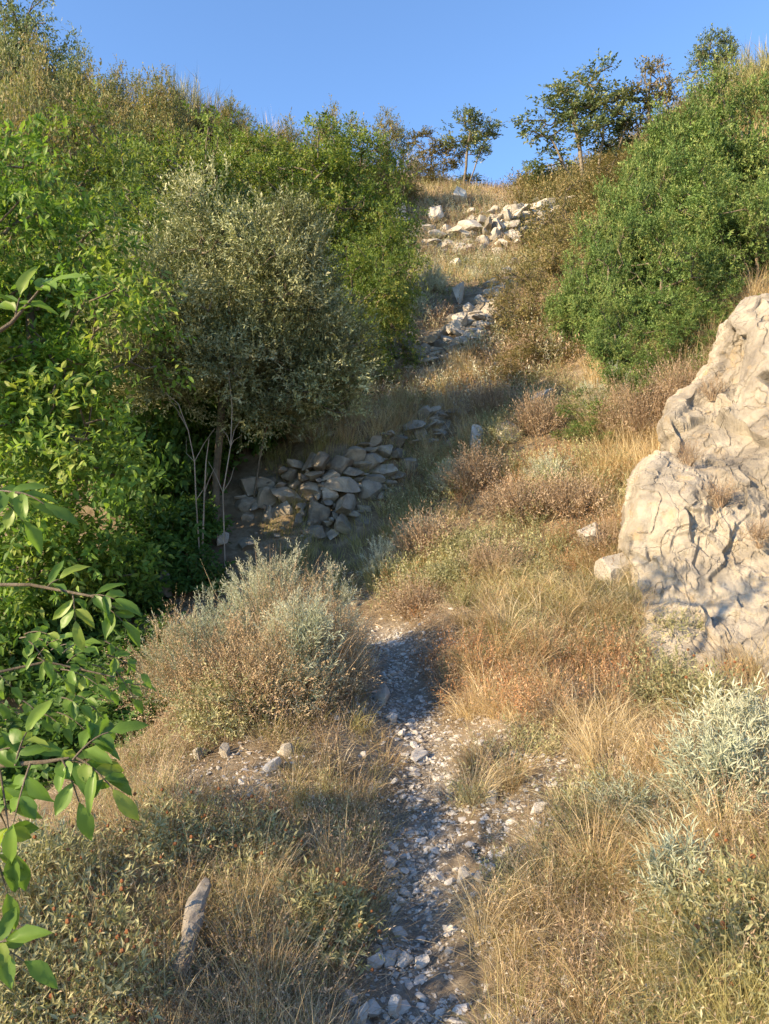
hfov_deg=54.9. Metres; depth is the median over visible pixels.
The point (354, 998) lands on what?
rock
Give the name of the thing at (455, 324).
rock
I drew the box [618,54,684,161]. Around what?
ridge tree
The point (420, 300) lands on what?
silver shrub
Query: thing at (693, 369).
dry shrub
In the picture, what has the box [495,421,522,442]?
rock
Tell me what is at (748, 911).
seed head shrub
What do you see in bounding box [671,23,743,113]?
ridge tree
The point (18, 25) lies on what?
evergreen tree
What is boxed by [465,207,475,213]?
rock
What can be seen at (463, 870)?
rock
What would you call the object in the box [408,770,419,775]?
stone
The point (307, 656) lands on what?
silver shrub
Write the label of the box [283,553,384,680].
silver shrub
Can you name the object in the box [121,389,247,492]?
leafy bush
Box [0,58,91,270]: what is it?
olive shrub
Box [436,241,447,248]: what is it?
rock
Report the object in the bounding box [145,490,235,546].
leafy bush
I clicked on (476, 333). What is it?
rock
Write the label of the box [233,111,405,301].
hornbeam tree
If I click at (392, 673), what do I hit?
stone
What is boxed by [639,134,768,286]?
mastic shrub
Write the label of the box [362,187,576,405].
silver herbs
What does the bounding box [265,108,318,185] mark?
olive shrub
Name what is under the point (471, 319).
rock
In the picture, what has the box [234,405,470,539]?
dry stone wall
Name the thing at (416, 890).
rock
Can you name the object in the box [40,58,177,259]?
olive shrub
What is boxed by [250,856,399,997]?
seed head shrub
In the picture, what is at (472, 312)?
rock
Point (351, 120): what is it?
olive shrub
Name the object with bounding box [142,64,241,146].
broom shrub
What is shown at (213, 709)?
green shrub
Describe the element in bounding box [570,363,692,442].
dry shrub
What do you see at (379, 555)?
silver shrub
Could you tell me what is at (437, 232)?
rock
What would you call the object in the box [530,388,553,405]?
rock
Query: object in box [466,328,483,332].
rock
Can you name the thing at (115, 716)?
leafy bush
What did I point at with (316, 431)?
silver shrub
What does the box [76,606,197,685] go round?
leafy bush
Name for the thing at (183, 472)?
leafy bush
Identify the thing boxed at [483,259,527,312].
oak shrub
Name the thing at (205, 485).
dead sapling
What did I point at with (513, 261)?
rock
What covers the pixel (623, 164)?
oak shrub
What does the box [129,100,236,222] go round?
olive shrub
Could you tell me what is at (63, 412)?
hornbeam tree
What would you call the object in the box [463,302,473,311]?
rock
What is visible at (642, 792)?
silver shrub
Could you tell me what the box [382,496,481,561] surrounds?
dry shrub
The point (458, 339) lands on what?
rock
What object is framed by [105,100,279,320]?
hornbeam tree
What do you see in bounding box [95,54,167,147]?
olive shrub
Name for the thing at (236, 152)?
hornbeam tree
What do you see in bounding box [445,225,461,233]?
rock
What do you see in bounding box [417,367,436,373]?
rock
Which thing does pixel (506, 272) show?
rock
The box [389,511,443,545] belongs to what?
silver shrub
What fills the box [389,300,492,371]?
dry stone wall
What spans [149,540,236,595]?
leafy bush
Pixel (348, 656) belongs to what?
dry shrub
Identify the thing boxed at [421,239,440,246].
rock
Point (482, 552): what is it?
dry shrub
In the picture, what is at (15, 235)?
hornbeam tree
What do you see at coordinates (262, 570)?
silver shrub
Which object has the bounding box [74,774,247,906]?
seed head shrub
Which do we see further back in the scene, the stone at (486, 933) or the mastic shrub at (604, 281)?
the mastic shrub at (604, 281)
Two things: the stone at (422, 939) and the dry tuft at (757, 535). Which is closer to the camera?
the stone at (422, 939)
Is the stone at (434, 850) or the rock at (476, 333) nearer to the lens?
the stone at (434, 850)
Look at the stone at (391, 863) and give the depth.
3.08 m
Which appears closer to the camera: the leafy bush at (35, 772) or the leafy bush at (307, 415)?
the leafy bush at (35, 772)
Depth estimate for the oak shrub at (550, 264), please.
15.93 m
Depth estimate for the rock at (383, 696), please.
4.71 m
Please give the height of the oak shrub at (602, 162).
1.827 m
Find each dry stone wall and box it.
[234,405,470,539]
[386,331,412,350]
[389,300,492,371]
[421,195,575,253]
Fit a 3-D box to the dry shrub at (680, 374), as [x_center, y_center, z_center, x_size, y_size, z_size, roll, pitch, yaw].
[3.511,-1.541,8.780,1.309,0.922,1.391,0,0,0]
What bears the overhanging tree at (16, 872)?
on the hillside
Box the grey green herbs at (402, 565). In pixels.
[358,272,722,611]
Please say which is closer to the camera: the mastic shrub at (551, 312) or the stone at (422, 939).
the stone at (422, 939)
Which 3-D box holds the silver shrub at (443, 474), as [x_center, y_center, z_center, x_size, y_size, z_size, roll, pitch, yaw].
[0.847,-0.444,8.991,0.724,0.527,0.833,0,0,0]
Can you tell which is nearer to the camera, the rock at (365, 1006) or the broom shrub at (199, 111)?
the rock at (365, 1006)
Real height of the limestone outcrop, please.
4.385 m
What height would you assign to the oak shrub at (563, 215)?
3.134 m
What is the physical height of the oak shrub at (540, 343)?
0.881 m
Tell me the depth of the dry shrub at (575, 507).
7.26 m
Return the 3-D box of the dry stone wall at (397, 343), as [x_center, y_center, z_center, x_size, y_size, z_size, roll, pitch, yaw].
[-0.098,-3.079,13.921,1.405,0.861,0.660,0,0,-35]
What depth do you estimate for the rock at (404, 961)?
2.54 m
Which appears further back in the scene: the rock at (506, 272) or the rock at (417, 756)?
the rock at (506, 272)
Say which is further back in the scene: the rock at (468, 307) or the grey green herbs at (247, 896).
the rock at (468, 307)
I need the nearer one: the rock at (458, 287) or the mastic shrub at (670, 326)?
the mastic shrub at (670, 326)
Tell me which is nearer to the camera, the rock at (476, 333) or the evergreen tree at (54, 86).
the rock at (476, 333)
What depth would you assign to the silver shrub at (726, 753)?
2.90 m
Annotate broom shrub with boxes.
[108,71,158,129]
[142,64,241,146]
[188,89,233,149]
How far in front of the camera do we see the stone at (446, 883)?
2.94 m
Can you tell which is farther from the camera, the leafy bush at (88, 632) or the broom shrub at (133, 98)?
the broom shrub at (133, 98)
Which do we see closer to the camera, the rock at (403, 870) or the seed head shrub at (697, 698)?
the rock at (403, 870)
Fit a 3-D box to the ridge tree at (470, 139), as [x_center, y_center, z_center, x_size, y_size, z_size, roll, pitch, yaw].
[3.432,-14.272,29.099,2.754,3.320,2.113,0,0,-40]
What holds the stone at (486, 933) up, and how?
on the hillside
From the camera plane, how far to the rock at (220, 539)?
8.54 m
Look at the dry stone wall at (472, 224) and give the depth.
23.94 m
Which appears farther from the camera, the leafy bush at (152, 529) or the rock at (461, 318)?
the rock at (461, 318)
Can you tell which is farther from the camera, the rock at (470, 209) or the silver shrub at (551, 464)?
the rock at (470, 209)
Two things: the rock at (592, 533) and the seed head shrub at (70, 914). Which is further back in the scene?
the rock at (592, 533)
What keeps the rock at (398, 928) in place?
on the hillside
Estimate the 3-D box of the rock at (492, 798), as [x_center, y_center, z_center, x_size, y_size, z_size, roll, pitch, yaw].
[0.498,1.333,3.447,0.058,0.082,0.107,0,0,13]
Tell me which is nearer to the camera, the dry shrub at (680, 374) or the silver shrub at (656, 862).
the silver shrub at (656, 862)
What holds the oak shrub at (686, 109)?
on the hillside
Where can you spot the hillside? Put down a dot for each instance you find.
(442, 986)
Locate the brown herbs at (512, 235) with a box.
[56,84,689,251]
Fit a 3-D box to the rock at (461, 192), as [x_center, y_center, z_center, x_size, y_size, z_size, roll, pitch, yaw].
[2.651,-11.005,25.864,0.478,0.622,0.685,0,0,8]
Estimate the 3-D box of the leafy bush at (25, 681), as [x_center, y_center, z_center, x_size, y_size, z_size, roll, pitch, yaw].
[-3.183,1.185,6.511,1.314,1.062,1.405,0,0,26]
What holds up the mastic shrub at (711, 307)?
on the hillside
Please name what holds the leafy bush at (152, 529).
on the hillside
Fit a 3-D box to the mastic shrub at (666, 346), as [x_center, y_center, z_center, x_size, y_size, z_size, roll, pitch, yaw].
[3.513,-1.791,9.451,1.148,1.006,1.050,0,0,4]
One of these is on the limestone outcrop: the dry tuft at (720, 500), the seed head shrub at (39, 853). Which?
the dry tuft at (720, 500)
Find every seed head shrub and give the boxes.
[0,802,135,952]
[0,917,106,1023]
[4,852,181,1014]
[29,903,197,1023]
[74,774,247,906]
[176,786,322,892]
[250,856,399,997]
[605,629,710,724]
[646,833,768,1010]
[657,653,768,736]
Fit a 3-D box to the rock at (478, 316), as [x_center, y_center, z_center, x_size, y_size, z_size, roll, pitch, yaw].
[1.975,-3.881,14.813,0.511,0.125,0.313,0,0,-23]
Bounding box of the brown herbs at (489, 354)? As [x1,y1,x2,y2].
[331,163,605,417]
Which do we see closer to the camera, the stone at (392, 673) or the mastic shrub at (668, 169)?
the stone at (392, 673)
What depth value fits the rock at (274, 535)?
8.76 m
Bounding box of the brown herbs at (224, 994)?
[0,757,412,1023]
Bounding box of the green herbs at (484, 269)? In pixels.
[343,174,609,356]
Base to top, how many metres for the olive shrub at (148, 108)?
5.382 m
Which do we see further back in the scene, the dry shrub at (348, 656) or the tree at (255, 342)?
the tree at (255, 342)
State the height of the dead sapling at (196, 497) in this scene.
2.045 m
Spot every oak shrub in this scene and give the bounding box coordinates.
[398,167,433,200]
[414,162,451,184]
[476,344,549,384]
[480,257,564,332]
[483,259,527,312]
[483,311,587,366]
[505,195,591,289]
[526,153,601,270]
[553,174,602,215]
[564,143,632,195]
[583,181,626,219]
[610,143,645,180]
[670,94,709,153]
[694,107,745,135]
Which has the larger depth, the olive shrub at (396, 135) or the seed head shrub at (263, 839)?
the olive shrub at (396, 135)
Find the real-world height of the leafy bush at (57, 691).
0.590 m
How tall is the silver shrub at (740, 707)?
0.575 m
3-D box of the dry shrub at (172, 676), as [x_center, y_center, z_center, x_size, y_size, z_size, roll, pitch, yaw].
[-1.140,0.886,4.572,1.187,0.891,1.149,0,0,30]
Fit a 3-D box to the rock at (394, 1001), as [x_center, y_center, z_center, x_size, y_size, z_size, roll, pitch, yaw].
[0.030,1.557,2.330,0.037,0.069,0.053,0,0,19]
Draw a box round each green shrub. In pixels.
[124,621,206,689]
[157,655,284,744]
[409,553,489,587]
[434,522,505,557]
[468,407,527,444]
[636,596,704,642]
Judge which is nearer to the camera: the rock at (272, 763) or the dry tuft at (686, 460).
the rock at (272, 763)
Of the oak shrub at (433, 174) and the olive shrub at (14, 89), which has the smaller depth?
the olive shrub at (14, 89)
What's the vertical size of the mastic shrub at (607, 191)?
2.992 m
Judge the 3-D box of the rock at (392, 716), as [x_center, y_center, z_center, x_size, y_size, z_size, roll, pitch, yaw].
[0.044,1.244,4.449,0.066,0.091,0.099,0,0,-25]
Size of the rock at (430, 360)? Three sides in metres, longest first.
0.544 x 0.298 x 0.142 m
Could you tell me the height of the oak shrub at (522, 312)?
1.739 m
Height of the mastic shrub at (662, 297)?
2.352 m
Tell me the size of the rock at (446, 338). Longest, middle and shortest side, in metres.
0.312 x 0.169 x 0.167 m
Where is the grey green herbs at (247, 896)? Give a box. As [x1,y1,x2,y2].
[0,671,387,1023]
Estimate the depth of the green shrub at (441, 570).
6.49 m
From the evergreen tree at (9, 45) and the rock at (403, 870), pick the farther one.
the evergreen tree at (9, 45)
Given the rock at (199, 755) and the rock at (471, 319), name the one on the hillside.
the rock at (199, 755)
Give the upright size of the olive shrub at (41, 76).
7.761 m
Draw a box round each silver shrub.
[0,810,107,906]
[123,578,269,708]
[195,536,320,662]
[212,583,366,705]
[256,593,363,713]
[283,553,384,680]
[286,411,334,443]
[332,394,370,415]
[355,532,405,576]
[387,279,439,315]
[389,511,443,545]
[405,259,452,292]
[427,456,474,493]
[520,446,579,480]
[561,757,685,844]
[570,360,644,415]
[571,373,606,418]
[611,802,746,938]
[635,708,768,826]
[655,665,768,774]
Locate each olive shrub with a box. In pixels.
[0,21,72,148]
[0,24,120,199]
[0,56,51,259]
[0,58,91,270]
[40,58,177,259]
[46,47,155,158]
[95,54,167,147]
[117,62,205,207]
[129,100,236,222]
[148,63,194,156]
[210,89,269,151]
[210,109,252,149]
[227,124,325,209]
[231,117,272,171]
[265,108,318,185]
[297,94,390,207]
[360,103,426,207]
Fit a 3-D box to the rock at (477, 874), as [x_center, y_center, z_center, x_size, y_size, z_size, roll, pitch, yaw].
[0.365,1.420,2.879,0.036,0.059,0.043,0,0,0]
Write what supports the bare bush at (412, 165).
on the hillside
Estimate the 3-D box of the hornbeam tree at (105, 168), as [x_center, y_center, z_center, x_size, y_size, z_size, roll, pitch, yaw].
[-4.788,-3.803,11.856,3.219,5.739,3.512,0,0,-9]
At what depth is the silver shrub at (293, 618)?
4.41 m
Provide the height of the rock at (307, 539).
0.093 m
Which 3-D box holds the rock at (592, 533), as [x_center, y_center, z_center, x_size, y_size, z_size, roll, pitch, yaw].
[1.855,0.217,6.590,0.347,0.254,0.292,0,0,-30]
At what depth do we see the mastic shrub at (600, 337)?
10.13 m
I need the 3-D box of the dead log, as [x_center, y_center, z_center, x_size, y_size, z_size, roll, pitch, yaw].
[-0.635,1.367,2.436,0.075,0.189,0.296,0,0,0]
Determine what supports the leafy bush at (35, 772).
on the hillside
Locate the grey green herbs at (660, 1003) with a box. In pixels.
[432,517,768,1023]
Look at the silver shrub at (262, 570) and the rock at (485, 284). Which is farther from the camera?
the rock at (485, 284)
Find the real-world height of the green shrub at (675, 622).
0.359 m
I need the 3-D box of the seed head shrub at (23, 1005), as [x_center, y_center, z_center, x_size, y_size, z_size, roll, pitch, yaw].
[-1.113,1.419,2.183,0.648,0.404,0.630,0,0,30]
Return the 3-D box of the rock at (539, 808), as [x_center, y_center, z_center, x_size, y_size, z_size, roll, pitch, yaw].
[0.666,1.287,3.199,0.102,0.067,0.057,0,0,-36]
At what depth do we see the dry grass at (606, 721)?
3.36 m
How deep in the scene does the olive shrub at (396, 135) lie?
24.52 m
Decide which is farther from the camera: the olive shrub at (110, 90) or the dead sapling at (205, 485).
the olive shrub at (110, 90)
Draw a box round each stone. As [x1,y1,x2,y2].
[383,950,396,967]
[384,856,395,868]
[388,671,397,675]
[397,730,404,735]
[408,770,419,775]
[409,766,419,770]
[410,741,418,748]
[415,953,429,968]
[415,992,425,1001]
[416,797,424,801]
[416,936,425,943]
[426,915,432,921]
[429,847,439,853]
[444,877,455,885]
[482,925,493,938]
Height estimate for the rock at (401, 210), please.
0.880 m
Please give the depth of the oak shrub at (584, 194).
23.82 m
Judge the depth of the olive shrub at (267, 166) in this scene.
19.63 m
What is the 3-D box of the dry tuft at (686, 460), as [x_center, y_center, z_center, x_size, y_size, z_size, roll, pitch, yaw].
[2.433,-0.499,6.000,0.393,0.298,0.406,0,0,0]
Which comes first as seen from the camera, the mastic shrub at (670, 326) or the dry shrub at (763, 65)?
the mastic shrub at (670, 326)
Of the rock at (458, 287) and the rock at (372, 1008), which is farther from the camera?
the rock at (458, 287)
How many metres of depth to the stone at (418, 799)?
3.60 m
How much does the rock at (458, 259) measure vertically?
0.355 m
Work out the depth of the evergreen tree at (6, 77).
23.83 m
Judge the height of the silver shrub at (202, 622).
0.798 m
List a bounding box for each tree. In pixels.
[0,0,85,107]
[0,3,45,104]
[0,41,39,119]
[0,104,93,474]
[0,111,202,664]
[0,265,155,989]
[1,322,141,490]
[4,79,174,417]
[39,75,79,160]
[50,20,100,122]
[65,157,185,439]
[71,144,392,520]
[75,123,146,250]
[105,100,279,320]
[168,115,313,293]
[194,144,260,236]
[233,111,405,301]
[298,111,433,308]
[313,225,408,388]
[341,195,433,372]
[404,125,465,178]
[435,103,507,186]
[448,173,486,186]
[509,48,662,182]
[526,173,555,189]
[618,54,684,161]
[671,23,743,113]
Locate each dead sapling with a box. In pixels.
[165,392,213,553]
[201,440,214,563]
[209,369,241,566]
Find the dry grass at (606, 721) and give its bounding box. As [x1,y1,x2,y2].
[0,113,768,1023]
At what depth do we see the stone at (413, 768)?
3.93 m
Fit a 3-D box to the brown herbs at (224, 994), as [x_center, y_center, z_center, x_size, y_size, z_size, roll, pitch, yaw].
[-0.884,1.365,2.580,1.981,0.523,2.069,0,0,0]
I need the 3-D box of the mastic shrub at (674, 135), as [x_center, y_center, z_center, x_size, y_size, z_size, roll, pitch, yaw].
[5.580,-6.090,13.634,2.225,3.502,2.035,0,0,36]
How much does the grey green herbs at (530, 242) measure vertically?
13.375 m
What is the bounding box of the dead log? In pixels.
[171,877,210,978]
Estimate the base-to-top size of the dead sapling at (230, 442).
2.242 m
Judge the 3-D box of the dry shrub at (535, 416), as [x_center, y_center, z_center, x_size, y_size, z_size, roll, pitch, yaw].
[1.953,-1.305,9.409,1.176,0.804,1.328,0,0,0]
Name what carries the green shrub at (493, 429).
on the hillside
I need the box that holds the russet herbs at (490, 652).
[369,275,757,731]
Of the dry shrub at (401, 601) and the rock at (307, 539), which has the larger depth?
the rock at (307, 539)
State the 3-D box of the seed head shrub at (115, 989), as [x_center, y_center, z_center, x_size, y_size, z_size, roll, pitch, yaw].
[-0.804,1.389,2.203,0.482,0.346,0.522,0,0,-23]
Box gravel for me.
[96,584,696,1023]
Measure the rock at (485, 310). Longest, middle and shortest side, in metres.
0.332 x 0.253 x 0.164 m
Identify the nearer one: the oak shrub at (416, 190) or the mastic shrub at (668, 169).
the mastic shrub at (668, 169)
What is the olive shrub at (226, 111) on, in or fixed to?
on the hillside
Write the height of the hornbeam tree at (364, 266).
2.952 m
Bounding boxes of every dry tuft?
[663,431,711,466]
[689,371,730,401]
[698,473,746,507]
[732,515,768,548]
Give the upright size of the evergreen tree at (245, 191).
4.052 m
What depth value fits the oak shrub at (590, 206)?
19.89 m
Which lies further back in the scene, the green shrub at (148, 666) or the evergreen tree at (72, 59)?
the evergreen tree at (72, 59)
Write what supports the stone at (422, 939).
on the hillside
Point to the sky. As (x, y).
(422, 60)
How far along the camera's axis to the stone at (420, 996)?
2.39 m
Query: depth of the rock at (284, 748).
3.73 m
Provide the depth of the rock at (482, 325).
14.35 m
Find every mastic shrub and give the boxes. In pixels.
[538,236,621,353]
[548,199,669,344]
[549,416,618,445]
[567,154,668,309]
[576,286,662,379]
[581,137,704,291]
[581,202,732,344]
[616,89,707,253]
[617,333,708,395]
[628,298,716,366]
[635,74,748,230]
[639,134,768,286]
[665,272,759,340]
[680,45,768,213]
[693,161,768,300]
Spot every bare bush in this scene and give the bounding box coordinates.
[254,111,312,152]
[395,149,429,179]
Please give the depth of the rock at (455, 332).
14.23 m
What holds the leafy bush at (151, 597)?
on the hillside
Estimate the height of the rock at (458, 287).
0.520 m
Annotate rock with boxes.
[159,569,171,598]
[192,747,206,759]
[217,532,228,545]
[219,742,230,757]
[237,537,258,550]
[262,757,281,771]
[271,533,279,537]
[279,742,294,756]
[304,537,311,543]
[341,988,357,1004]
[354,1002,368,1023]
[367,951,385,968]
[368,999,381,1017]
[375,682,389,704]
[386,712,397,723]
[388,994,401,1018]
[392,926,407,938]
[395,203,405,220]
[396,951,413,967]
[397,867,408,873]
[410,748,428,761]
[412,888,419,893]
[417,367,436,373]
[419,357,438,363]
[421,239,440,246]
[428,205,443,221]
[428,229,446,237]
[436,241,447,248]
[440,336,452,341]
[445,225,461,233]
[445,320,460,333]
[448,258,461,268]
[449,328,464,335]
[450,336,466,345]
[452,312,467,325]
[453,186,466,203]
[453,281,463,303]
[457,866,471,887]
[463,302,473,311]
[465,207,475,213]
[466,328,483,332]
[468,311,482,314]
[468,315,479,323]
[470,424,482,451]
[472,314,491,319]
[472,330,484,336]
[474,294,484,304]
[474,871,481,882]
[475,321,497,327]
[482,279,500,286]
[483,288,495,293]
[483,306,493,313]
[485,789,497,804]
[494,288,504,296]
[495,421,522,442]
[502,266,510,274]
[509,257,518,266]
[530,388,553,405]
[530,801,549,814]
[576,522,610,548]
[594,552,630,586]
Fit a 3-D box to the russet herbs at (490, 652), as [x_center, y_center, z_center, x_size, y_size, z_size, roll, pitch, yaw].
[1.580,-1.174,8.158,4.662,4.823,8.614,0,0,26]
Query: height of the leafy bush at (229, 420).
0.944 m
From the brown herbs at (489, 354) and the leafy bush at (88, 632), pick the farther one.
the brown herbs at (489, 354)
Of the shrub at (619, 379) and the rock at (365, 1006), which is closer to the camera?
the rock at (365, 1006)
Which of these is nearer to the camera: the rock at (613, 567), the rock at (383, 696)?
the rock at (383, 696)
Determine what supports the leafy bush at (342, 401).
on the hillside
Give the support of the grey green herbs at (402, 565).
on the hillside
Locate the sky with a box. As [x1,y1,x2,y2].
[0,0,768,188]
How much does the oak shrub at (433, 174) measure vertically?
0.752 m
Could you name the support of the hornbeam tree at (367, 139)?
on the hillside
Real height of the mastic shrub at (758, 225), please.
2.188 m
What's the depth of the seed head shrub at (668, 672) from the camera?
4.07 m
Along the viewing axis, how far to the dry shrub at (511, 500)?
7.45 m
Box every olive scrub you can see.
[24,75,325,195]
[490,55,768,249]
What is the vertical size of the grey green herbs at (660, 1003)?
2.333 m
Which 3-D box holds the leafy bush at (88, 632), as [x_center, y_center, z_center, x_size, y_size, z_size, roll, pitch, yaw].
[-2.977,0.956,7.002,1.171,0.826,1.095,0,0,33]
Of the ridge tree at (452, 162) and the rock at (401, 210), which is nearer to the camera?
the rock at (401, 210)
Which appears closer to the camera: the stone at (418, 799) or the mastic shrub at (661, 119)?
the stone at (418, 799)
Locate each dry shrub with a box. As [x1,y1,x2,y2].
[91,583,275,720]
[153,597,361,724]
[209,544,371,663]
[274,583,397,711]
[367,560,451,619]
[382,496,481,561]
[426,435,519,492]
[436,526,540,576]
[453,370,530,418]
[458,459,582,534]
[495,382,590,438]
[518,460,625,518]
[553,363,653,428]
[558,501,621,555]
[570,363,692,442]
[630,343,705,407]
[658,338,714,390]
[695,37,768,121]
[696,32,768,133]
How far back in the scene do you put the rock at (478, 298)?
16.10 m
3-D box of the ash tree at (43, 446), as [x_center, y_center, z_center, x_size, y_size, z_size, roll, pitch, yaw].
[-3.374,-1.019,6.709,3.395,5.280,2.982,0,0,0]
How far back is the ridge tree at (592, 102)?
26.86 m
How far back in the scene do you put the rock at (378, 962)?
2.51 m
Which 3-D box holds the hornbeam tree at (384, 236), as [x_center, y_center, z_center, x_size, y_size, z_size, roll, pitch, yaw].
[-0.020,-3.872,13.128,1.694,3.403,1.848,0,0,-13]
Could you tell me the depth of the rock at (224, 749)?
3.78 m
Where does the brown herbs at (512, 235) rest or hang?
on the hillside
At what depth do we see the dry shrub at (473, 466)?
8.47 m
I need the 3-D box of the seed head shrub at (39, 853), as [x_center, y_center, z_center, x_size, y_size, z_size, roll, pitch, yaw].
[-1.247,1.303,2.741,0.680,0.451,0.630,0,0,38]
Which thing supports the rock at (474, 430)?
on the hillside
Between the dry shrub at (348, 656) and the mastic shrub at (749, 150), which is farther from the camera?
the mastic shrub at (749, 150)
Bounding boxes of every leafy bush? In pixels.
[0,592,100,704]
[0,656,135,743]
[0,696,93,803]
[7,574,121,656]
[47,533,177,623]
[49,675,174,750]
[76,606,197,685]
[77,398,221,523]
[98,491,215,566]
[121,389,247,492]
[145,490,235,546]
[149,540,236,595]
[201,389,247,440]
[208,373,294,456]
[274,365,326,434]
[323,374,369,417]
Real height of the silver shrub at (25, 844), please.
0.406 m
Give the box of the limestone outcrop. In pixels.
[617,293,768,700]
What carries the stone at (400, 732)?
on the hillside
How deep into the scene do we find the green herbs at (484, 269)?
20.54 m
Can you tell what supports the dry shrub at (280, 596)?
on the hillside
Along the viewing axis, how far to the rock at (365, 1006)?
2.23 m
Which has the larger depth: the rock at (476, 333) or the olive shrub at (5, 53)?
the olive shrub at (5, 53)
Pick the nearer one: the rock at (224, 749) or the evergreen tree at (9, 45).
the rock at (224, 749)
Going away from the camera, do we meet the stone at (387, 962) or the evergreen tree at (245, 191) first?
the stone at (387, 962)
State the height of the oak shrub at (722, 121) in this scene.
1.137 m
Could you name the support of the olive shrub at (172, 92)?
on the hillside
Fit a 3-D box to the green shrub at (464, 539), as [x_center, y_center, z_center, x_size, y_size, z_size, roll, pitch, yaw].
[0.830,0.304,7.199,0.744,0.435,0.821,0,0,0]
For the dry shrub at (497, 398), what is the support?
on the hillside
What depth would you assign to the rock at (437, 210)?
24.42 m
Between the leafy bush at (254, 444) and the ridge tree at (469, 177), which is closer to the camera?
the leafy bush at (254, 444)
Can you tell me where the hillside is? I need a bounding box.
[0,80,768,1023]
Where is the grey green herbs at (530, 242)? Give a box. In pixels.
[516,109,768,274]
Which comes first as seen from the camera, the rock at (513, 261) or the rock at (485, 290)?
the rock at (485, 290)
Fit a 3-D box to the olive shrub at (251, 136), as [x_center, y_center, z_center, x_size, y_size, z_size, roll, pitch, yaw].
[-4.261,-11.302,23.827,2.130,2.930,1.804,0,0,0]
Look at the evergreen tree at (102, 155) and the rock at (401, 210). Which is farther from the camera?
the rock at (401, 210)
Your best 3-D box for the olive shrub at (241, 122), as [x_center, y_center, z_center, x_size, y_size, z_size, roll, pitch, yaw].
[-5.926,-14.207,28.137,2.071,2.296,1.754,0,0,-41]
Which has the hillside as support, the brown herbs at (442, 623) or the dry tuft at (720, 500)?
the brown herbs at (442, 623)
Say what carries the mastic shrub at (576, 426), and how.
on the hillside
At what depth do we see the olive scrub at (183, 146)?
31.56 m
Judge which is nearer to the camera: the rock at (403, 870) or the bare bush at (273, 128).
the rock at (403, 870)
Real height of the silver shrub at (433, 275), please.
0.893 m
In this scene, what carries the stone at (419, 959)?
on the hillside
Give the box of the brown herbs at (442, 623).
[112,555,768,1023]
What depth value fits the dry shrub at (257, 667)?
4.18 m
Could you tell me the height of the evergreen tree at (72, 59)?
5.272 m
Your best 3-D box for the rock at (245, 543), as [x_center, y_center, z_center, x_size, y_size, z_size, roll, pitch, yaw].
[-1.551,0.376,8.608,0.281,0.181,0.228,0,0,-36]
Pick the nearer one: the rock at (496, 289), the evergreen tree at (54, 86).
the rock at (496, 289)
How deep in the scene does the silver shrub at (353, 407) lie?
10.77 m
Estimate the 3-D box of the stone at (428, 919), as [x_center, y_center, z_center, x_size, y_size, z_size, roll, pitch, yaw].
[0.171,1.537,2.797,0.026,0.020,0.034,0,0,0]
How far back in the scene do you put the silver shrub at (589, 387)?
9.35 m
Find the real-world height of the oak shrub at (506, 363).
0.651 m
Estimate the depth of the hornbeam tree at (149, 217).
10.15 m
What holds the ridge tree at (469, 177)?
on the hillside
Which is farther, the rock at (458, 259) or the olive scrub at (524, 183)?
the olive scrub at (524, 183)

